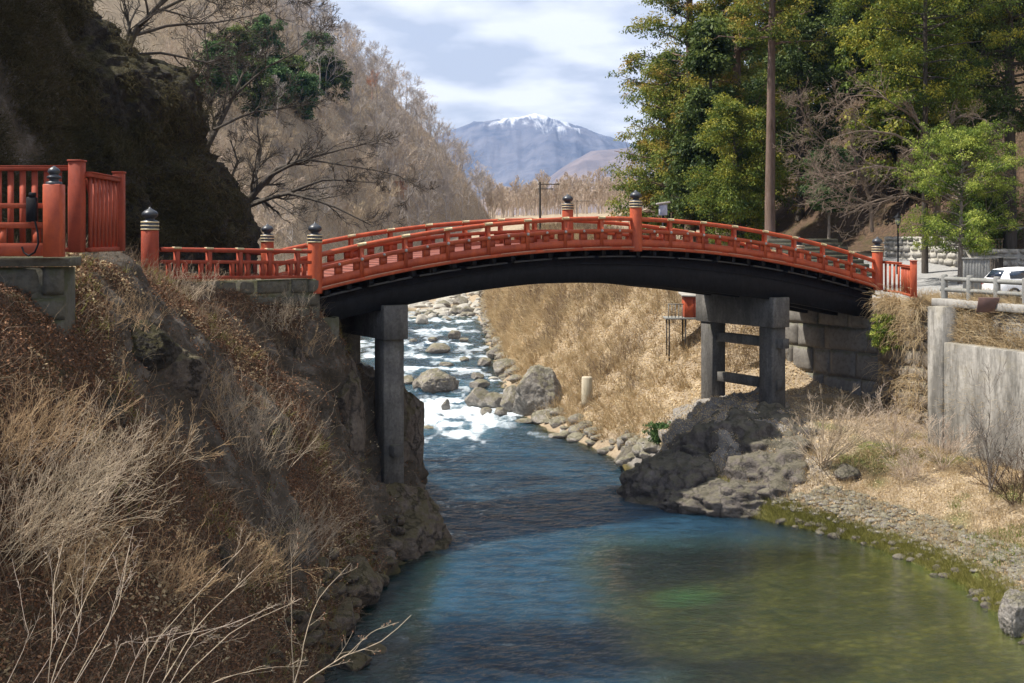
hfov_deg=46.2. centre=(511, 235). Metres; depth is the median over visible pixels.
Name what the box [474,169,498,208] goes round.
bare tree
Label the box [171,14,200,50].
bare tree
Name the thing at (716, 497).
rock outcrop
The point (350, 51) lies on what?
bare tree
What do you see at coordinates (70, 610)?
bare shrub
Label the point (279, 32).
bare tree
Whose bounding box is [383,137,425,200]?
bare tree
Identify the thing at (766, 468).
rock outcrop
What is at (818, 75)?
evergreen tree
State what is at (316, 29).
bare tree
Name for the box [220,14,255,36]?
bare tree
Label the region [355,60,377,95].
bare tree
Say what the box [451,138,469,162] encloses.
bare tree
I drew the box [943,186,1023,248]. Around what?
evergreen shrub
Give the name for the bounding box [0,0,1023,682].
ground
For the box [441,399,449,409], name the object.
rock
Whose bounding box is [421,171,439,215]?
bare tree
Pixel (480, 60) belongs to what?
sky
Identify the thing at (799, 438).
rock
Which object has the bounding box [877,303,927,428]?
stone wall
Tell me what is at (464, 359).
rock
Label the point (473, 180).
bare tree
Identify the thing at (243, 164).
bare tree
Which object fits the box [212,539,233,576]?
rock
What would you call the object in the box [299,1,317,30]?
bare tree
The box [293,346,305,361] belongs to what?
cliff rock
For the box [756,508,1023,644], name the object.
shore stones
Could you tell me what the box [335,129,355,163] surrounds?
bare tree
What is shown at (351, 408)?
cliff rock
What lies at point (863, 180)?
bare tree
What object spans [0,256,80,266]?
stone kerb
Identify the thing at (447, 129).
bare tree
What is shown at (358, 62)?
bare tree
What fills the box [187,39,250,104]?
pine tree
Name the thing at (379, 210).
bare tree
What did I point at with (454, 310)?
rock
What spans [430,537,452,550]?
rock shelf
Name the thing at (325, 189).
bare tree
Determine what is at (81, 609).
bare shrub
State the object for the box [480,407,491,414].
rock
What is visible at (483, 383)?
rock
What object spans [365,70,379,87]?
bare tree
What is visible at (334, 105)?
bare tree
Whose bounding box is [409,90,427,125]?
bare tree
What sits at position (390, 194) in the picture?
bare tree
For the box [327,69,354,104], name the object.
pine tree
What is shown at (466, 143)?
bare tree
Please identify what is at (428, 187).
bare tree
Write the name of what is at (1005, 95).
fir tree
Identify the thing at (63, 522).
bare shrub
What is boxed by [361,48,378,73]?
bare tree
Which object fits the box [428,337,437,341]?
rock
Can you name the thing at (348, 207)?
bare tree
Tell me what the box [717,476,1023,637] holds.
mossy tufts
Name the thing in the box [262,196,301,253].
bare tree
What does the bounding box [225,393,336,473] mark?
bare shrub
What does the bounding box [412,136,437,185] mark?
bare tree
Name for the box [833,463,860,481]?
rock
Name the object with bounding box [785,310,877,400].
abutment wall
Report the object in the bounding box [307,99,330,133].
bare tree
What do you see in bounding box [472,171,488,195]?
bare tree
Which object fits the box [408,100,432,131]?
bare tree
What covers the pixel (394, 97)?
bare tree
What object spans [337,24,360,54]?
bare tree
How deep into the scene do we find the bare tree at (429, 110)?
295.35 m
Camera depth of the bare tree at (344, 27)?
286.16 m
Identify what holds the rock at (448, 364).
in the water
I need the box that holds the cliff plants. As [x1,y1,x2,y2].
[0,0,259,258]
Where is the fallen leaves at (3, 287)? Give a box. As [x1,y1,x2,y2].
[0,251,422,682]
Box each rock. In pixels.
[105,392,126,428]
[128,319,181,371]
[161,347,211,412]
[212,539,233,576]
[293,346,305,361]
[331,597,355,636]
[332,650,371,670]
[334,374,365,461]
[344,349,360,380]
[345,553,382,605]
[364,643,386,654]
[404,375,414,384]
[404,385,424,465]
[409,339,416,343]
[412,379,419,388]
[416,314,427,324]
[416,368,458,392]
[424,425,433,428]
[425,343,450,354]
[428,313,435,318]
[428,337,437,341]
[436,300,450,307]
[439,362,453,367]
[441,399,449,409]
[448,330,460,339]
[450,307,461,315]
[453,296,468,304]
[458,303,469,307]
[458,306,472,313]
[459,338,468,342]
[459,356,468,361]
[464,387,488,407]
[466,312,475,316]
[469,379,489,388]
[471,372,483,380]
[477,357,491,366]
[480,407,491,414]
[484,392,502,411]
[486,344,500,358]
[493,358,515,378]
[494,407,506,418]
[500,385,515,412]
[512,365,563,416]
[514,418,532,424]
[531,409,551,423]
[548,433,565,438]
[613,444,634,464]
[780,435,813,450]
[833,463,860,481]
[998,589,1023,638]
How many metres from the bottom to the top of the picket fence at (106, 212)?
2.022 m
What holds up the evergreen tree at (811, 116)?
on the ground at (810, 224)
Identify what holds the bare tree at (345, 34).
on the ground at (810, 224)
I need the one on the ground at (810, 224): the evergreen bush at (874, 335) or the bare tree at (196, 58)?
the bare tree at (196, 58)
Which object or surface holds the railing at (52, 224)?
on the stone kerb
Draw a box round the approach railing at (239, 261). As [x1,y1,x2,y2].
[159,247,311,278]
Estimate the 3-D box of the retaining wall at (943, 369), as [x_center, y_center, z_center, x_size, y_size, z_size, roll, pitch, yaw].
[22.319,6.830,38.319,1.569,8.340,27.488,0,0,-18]
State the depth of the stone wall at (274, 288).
41.74 m
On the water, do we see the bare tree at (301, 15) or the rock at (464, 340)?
the rock at (464, 340)
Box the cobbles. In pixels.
[771,486,1023,591]
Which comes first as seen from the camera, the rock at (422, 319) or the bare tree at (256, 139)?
the rock at (422, 319)
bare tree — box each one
[84,0,337,102]
[151,4,190,50]
[154,41,190,66]
[160,37,194,68]
[164,0,185,27]
[167,0,344,149]
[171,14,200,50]
[175,12,209,65]
[178,49,204,72]
[190,5,223,36]
[201,7,221,31]
[202,88,222,122]
[206,137,225,162]
[211,146,247,182]
[213,110,253,156]
[214,136,240,167]
[216,80,251,130]
[218,81,439,250]
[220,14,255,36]
[228,146,261,190]
[233,163,267,195]
[236,10,252,23]
[236,124,276,183]
[240,0,268,17]
[240,122,277,163]
[242,187,262,222]
[252,112,279,153]
[253,183,292,234]
[256,0,287,15]
[256,201,286,227]
[258,44,277,55]
[258,164,289,215]
[261,155,305,206]
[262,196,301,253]
[264,74,287,122]
[264,139,292,190]
[265,202,297,253]
[266,129,299,172]
[269,0,299,26]
[270,14,294,39]
[272,0,306,30]
[275,94,301,122]
[276,0,296,19]
[276,6,305,35]
[276,15,305,53]
[283,131,312,167]
[287,0,312,35]
[289,0,308,48]
[294,146,330,197]
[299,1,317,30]
[299,16,329,38]
[300,37,325,100]
[303,19,333,67]
[304,0,335,29]
[305,62,319,74]
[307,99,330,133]
[308,5,333,32]
[310,134,325,157]
[310,151,333,183]
[310,182,344,224]
[315,7,345,35]
[316,96,330,124]
[321,43,354,92]
[325,170,345,201]
[326,85,347,125]
[328,22,359,41]
[329,27,358,64]
[330,184,355,234]
[332,40,351,64]
[335,90,362,129]
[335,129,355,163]
[336,21,357,61]
[336,141,358,176]
[337,24,353,52]
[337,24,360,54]
[338,114,358,143]
[339,168,366,204]
[340,32,363,68]
[342,149,370,197]
[343,41,362,74]
[343,200,367,233]
[344,39,379,85]
[344,54,366,97]
[345,40,372,73]
[348,29,375,64]
[351,76,378,117]
[352,61,373,94]
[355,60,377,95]
[356,113,389,151]
[357,169,380,197]
[358,98,390,148]
[358,185,388,238]
[360,56,387,94]
[360,148,381,180]
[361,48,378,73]
[363,41,393,71]
[363,110,412,172]
[365,55,403,105]
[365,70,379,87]
[367,53,388,76]
[367,197,385,229]
[372,169,403,208]
[375,142,406,195]
[376,88,395,133]
[378,78,401,117]
[378,196,406,228]
[380,61,414,95]
[381,63,397,96]
[382,66,398,89]
[382,89,418,130]
[382,137,400,172]
[383,83,404,120]
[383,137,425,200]
[384,145,417,202]
[387,67,409,108]
[387,108,409,147]
[389,115,414,163]
[394,102,423,143]
[395,186,424,233]
[396,71,427,109]
[403,86,429,119]
[403,106,428,158]
[404,88,417,115]
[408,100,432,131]
[408,126,431,166]
[408,176,431,230]
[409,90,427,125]
[411,209,433,236]
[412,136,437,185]
[413,90,437,125]
[413,104,437,129]
[413,142,444,183]
[419,105,447,149]
[419,176,441,222]
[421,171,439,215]
[422,108,448,141]
[425,121,457,166]
[427,130,447,164]
[429,142,453,185]
[432,165,453,209]
[433,182,458,221]
[435,177,465,227]
[436,161,458,211]
[438,129,464,151]
[439,121,462,160]
[445,141,467,179]
[449,164,470,206]
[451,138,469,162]
[452,153,468,171]
[453,140,481,177]
[453,177,475,217]
[455,172,478,209]
[457,170,481,195]
[461,154,472,177]
[467,161,493,187]
[471,174,492,201]
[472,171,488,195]
[473,168,500,206]
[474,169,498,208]
[772,74,932,231]
[803,59,1019,247]
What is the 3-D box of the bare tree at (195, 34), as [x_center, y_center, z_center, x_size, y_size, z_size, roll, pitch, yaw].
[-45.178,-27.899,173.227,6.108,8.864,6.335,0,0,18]
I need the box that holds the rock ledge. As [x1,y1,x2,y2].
[396,511,451,560]
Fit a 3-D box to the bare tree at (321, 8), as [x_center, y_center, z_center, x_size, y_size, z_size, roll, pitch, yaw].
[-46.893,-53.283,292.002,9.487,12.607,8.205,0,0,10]
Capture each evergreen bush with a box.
[642,421,670,443]
[865,313,901,353]
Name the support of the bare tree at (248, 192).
on the ground at (810, 224)
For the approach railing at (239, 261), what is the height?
1.155 m
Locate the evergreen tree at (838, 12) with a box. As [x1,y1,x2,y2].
[828,0,862,36]
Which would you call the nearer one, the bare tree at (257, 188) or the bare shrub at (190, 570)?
the bare shrub at (190, 570)
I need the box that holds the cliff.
[60,0,262,279]
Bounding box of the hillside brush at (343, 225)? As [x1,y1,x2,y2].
[148,0,489,271]
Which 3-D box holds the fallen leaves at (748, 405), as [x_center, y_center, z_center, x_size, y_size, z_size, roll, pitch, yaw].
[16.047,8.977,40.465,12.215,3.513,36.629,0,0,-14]
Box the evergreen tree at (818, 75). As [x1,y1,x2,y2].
[745,0,861,220]
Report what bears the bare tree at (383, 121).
on the ground at (810, 224)
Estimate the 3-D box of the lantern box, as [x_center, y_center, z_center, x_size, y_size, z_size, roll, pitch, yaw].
[7.802,-0.197,62.000,0.696,3.194,0.560,0,0,0]
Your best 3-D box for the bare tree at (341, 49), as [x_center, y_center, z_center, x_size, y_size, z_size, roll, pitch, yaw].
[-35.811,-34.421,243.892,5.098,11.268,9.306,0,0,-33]
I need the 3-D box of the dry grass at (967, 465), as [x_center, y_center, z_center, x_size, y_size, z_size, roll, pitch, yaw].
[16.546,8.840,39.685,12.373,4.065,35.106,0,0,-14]
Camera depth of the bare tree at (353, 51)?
256.75 m
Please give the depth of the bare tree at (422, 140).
269.16 m
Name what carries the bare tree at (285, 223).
on the ground at (810, 224)
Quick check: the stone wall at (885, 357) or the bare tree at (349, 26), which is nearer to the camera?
the stone wall at (885, 357)
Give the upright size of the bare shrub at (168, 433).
1.939 m
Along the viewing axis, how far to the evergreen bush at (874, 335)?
54.96 m
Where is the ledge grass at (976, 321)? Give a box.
[902,286,1023,436]
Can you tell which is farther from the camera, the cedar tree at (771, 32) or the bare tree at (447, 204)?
the bare tree at (447, 204)
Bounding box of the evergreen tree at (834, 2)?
[822,0,857,58]
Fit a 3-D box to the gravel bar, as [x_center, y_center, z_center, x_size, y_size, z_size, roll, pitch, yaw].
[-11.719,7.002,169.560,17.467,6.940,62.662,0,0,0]
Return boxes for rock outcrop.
[616,451,721,505]
[642,401,820,460]
[656,477,768,524]
[724,438,814,502]
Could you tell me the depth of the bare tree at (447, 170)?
274.56 m
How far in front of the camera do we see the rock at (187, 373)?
30.42 m
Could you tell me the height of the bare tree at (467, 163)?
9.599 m
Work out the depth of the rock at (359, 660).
30.60 m
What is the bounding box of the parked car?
[981,267,1023,297]
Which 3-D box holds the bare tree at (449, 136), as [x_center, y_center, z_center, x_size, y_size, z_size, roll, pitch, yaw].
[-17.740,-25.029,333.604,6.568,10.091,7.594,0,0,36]
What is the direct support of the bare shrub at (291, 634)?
on the ground at (810, 224)
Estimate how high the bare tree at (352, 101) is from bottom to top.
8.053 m
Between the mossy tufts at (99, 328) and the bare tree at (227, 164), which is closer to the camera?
the mossy tufts at (99, 328)
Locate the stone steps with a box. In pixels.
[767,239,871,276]
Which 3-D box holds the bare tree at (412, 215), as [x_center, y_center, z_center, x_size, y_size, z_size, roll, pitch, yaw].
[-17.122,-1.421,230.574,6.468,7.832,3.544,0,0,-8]
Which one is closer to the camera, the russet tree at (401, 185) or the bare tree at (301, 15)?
the russet tree at (401, 185)
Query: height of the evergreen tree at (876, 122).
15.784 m
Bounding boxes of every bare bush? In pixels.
[781,383,897,466]
[836,380,933,454]
[878,442,932,482]
[898,413,993,470]
[955,435,1023,505]
[957,353,1023,491]
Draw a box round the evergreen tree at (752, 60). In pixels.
[741,53,787,150]
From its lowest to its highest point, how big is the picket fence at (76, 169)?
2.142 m
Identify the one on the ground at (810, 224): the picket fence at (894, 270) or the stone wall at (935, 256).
the stone wall at (935, 256)
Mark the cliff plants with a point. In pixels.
(80, 140)
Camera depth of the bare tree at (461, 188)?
281.32 m
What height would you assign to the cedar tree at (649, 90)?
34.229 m
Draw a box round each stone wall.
[0,267,74,335]
[194,278,319,319]
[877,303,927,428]
[883,236,963,267]
[963,249,1023,266]
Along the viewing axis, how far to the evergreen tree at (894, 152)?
88.50 m
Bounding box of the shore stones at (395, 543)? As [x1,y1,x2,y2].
[261,513,412,682]
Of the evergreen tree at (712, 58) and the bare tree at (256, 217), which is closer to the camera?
the evergreen tree at (712, 58)
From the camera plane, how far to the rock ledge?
41.68 m
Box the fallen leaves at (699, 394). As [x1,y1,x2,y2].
[489,238,878,437]
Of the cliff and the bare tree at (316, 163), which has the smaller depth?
the cliff
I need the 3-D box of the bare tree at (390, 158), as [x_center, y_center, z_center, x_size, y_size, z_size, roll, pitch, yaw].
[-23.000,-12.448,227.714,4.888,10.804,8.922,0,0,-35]
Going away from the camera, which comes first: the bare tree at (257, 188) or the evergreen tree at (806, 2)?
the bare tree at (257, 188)
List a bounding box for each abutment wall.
[322,316,338,339]
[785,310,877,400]
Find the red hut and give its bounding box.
[663,292,700,361]
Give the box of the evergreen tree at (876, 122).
[829,0,986,206]
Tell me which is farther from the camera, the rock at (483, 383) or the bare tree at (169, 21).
the bare tree at (169, 21)
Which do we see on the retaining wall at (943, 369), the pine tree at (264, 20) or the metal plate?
the metal plate
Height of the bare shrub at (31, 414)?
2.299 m
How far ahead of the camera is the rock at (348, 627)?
32.95 m
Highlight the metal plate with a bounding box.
[976,297,999,312]
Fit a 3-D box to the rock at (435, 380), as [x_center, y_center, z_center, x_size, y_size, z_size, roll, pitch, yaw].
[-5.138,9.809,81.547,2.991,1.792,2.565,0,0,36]
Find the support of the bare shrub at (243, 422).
on the ground at (810, 224)
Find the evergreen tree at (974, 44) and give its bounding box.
[931,0,989,81]
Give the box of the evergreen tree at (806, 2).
[746,0,842,151]
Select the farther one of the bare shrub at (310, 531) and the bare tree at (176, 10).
the bare tree at (176, 10)
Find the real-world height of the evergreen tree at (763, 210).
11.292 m
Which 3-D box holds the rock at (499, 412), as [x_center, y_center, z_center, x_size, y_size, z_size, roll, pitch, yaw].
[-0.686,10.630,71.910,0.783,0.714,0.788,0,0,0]
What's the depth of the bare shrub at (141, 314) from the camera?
29.50 m
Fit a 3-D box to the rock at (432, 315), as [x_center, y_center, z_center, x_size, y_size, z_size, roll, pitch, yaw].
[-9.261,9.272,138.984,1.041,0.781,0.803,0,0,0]
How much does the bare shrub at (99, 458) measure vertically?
2.298 m
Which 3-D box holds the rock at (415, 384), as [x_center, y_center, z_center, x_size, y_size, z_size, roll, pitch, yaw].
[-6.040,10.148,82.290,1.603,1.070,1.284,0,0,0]
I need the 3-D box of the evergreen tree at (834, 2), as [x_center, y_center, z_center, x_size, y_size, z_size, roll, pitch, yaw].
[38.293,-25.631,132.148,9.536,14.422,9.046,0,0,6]
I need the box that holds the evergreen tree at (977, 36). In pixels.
[944,0,1021,67]
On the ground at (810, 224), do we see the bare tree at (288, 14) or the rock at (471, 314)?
the bare tree at (288, 14)
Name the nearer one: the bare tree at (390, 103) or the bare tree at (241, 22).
the bare tree at (241, 22)
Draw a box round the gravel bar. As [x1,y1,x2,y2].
[408,291,480,320]
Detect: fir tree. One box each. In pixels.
[823,0,1023,273]
[894,0,1023,248]
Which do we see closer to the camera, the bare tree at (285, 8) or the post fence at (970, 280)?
the post fence at (970, 280)
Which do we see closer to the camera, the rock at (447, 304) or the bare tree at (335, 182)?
the rock at (447, 304)
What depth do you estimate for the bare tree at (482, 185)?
318.38 m
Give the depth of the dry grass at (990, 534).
39.65 m
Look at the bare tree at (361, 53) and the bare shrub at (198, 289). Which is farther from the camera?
the bare tree at (361, 53)
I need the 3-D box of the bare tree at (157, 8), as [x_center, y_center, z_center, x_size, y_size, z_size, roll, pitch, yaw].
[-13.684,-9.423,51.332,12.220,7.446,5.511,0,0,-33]
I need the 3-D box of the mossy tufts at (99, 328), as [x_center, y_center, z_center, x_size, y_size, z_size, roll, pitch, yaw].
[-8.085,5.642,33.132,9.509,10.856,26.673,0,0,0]
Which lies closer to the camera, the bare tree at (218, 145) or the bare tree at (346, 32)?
the bare tree at (218, 145)
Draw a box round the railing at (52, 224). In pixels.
[0,166,64,256]
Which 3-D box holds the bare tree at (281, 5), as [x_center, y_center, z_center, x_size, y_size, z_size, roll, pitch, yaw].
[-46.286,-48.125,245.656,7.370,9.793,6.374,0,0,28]
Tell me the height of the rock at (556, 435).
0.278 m
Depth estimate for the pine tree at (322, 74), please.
234.37 m
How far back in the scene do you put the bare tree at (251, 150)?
161.18 m
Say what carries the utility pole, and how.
on the ground at (810, 224)
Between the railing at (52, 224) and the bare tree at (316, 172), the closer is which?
the railing at (52, 224)
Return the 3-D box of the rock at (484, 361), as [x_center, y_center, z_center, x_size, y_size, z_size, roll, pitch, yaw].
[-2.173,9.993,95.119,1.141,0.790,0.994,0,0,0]
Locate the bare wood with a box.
[480,167,651,218]
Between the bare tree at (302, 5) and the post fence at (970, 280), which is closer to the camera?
the post fence at (970, 280)
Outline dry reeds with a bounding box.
[479,222,790,446]
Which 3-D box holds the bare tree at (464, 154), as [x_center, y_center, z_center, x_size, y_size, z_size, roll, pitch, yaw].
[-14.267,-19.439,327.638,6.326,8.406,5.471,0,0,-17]
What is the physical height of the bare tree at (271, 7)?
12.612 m
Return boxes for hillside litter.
[784,14,1023,220]
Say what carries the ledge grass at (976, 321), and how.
on the retaining wall at (943, 369)
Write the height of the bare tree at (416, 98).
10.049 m
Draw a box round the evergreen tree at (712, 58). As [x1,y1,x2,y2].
[649,12,765,243]
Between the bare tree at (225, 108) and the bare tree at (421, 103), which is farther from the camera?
the bare tree at (421, 103)
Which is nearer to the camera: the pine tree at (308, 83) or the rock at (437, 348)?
the rock at (437, 348)
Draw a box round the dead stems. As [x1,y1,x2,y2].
[0,228,416,682]
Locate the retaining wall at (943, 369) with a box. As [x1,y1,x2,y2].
[928,298,1023,470]
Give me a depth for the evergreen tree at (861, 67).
101.07 m
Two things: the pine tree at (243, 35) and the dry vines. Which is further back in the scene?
the pine tree at (243, 35)
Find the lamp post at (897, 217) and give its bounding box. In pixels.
[894,213,901,273]
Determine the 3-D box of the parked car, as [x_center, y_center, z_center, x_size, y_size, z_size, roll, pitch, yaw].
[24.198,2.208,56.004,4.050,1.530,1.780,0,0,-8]
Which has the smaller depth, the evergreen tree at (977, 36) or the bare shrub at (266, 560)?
the bare shrub at (266, 560)
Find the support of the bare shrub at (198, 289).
on the ground at (810, 224)
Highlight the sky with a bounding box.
[284,0,826,143]
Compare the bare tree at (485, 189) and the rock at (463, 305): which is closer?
the rock at (463, 305)
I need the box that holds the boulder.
[386,482,443,534]
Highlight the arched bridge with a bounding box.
[260,190,882,483]
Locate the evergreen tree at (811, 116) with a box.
[765,74,827,176]
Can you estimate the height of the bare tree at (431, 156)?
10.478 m
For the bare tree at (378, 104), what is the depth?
242.06 m
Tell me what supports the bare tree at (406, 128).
on the ground at (810, 224)
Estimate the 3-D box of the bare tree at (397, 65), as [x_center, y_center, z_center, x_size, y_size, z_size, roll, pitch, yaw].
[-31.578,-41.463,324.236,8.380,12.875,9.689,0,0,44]
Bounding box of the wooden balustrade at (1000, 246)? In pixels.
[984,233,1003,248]
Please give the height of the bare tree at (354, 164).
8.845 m
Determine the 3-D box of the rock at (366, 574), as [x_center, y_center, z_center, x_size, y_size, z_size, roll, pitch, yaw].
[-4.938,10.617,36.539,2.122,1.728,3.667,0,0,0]
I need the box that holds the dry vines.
[858,273,936,425]
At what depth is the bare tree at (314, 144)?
196.10 m
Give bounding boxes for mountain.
[434,113,634,198]
[545,148,659,190]
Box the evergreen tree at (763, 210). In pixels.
[729,124,784,234]
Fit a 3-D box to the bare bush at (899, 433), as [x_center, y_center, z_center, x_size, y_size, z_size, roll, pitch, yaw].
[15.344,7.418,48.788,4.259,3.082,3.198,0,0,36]
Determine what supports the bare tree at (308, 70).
on the ground at (810, 224)
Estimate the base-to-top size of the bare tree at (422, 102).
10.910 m
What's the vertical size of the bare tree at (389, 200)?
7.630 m
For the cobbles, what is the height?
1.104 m
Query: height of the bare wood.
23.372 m
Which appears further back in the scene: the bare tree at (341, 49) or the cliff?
the bare tree at (341, 49)
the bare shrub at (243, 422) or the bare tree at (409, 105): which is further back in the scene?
the bare tree at (409, 105)
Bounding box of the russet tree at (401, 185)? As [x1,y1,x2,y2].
[394,179,407,199]
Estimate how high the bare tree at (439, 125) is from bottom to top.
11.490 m
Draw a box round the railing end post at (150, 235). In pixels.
[141,207,158,273]
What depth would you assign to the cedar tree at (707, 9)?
86.79 m
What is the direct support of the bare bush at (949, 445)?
on the ground at (810, 224)
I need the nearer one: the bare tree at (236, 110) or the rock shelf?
the rock shelf
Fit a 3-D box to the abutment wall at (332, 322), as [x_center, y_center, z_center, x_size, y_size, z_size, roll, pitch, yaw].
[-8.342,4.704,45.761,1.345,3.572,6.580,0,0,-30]
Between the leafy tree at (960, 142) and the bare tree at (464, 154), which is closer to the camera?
the leafy tree at (960, 142)
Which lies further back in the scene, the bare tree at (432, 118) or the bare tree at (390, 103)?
the bare tree at (432, 118)
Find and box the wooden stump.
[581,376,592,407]
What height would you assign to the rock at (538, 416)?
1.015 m
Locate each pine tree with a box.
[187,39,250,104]
[202,23,259,86]
[234,54,280,119]
[242,12,290,58]
[253,56,300,110]
[282,53,308,73]
[291,71,325,120]
[301,30,339,63]
[305,45,347,93]
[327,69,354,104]
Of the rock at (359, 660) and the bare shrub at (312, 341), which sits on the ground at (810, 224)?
the bare shrub at (312, 341)
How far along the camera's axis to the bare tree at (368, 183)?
214.47 m
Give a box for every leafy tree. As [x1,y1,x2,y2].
[795,143,857,238]
[891,119,1023,283]
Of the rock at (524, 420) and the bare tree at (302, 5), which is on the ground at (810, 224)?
the bare tree at (302, 5)
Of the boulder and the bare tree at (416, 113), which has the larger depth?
the bare tree at (416, 113)
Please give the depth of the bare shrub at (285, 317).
40.79 m
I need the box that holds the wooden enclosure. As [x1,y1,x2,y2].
[962,258,1002,289]
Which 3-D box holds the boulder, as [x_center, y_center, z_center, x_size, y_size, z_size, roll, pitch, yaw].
[-4.409,10.471,43.361,3.912,3.138,3.611,0,0,0]
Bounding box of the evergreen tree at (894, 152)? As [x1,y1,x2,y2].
[850,30,931,182]
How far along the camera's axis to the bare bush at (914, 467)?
46.09 m
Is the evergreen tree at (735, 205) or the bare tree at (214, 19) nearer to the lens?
the evergreen tree at (735, 205)
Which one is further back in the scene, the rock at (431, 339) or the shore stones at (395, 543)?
the rock at (431, 339)
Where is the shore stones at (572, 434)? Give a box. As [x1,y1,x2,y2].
[477,290,659,467]
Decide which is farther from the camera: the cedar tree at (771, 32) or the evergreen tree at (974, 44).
the evergreen tree at (974, 44)
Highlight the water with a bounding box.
[321,310,1023,682]
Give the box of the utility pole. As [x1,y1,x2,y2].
[538,182,558,229]
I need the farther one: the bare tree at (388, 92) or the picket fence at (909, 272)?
the bare tree at (388, 92)
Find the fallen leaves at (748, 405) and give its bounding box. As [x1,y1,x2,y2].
[658,391,1023,589]
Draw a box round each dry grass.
[714,393,1023,589]
[947,491,1023,567]
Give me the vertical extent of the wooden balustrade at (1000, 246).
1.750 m
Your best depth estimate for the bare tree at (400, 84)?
314.47 m
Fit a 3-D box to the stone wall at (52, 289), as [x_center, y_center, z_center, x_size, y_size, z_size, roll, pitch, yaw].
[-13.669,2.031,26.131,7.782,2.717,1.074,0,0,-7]
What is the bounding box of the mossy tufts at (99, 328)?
[4,252,385,682]
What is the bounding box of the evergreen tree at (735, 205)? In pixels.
[679,92,794,247]
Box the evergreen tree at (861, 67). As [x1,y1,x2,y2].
[827,0,909,103]
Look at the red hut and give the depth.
66.45 m
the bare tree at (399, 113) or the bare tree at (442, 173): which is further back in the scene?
the bare tree at (442, 173)
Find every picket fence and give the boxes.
[0,159,86,251]
[85,171,125,251]
[883,261,901,292]
[899,260,916,297]
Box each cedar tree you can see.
[601,0,798,241]
[621,47,685,238]
[651,0,810,237]
[700,0,839,248]
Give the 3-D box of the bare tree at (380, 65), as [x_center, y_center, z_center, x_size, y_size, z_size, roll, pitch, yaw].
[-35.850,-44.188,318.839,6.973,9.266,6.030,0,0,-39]
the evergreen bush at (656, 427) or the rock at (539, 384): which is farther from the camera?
the rock at (539, 384)
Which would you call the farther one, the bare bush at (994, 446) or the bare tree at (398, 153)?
the bare tree at (398, 153)
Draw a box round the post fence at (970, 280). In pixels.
[940,274,1023,304]
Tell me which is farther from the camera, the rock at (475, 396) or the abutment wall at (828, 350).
the rock at (475, 396)
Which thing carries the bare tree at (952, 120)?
on the ground at (810, 224)
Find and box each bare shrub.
[0,344,143,476]
[0,396,185,575]
[7,527,142,682]
[8,377,205,507]
[11,487,181,614]
[45,530,134,682]
[95,276,191,331]
[102,600,282,682]
[116,397,245,477]
[139,501,269,613]
[142,524,306,682]
[160,261,227,299]
[196,356,273,423]
[205,348,325,454]
[213,515,341,598]
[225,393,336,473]
[244,287,317,331]
[261,489,388,567]
[277,321,336,354]
[278,529,410,682]
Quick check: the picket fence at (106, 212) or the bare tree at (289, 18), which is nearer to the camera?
the picket fence at (106, 212)
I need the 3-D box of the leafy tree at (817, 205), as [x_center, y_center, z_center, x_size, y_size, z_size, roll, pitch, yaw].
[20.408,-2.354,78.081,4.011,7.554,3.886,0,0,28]
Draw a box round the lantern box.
[656,201,669,225]
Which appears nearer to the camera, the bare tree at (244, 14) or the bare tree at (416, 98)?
the bare tree at (244, 14)
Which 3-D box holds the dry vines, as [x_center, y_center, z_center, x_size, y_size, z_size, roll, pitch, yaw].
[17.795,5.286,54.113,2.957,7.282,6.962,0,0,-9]
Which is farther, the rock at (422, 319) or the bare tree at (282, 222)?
the bare tree at (282, 222)
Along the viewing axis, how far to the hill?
1158.70 m
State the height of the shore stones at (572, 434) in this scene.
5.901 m
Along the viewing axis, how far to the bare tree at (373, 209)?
199.97 m
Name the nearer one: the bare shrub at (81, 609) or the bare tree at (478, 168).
the bare shrub at (81, 609)
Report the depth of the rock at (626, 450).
57.48 m
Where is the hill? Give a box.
[480,199,643,214]
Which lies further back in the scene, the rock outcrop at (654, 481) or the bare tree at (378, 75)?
the bare tree at (378, 75)
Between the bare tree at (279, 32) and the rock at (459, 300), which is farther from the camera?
the bare tree at (279, 32)
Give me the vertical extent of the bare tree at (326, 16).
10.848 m
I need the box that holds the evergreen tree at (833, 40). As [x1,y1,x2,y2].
[817,4,852,69]
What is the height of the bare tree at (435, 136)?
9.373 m
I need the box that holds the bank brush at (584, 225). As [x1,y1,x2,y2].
[485,216,877,412]
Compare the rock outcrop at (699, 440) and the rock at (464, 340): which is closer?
the rock outcrop at (699, 440)
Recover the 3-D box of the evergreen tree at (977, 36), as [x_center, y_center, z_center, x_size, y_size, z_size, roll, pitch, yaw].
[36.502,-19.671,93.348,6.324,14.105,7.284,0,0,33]
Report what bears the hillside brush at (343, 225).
on the ground at (810, 224)
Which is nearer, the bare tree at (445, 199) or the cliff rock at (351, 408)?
the cliff rock at (351, 408)
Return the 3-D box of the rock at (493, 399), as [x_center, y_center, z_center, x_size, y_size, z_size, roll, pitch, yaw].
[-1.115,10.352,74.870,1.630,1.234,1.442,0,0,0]
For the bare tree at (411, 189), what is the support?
on the ground at (810, 224)
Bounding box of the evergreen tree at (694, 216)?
[670,79,723,233]

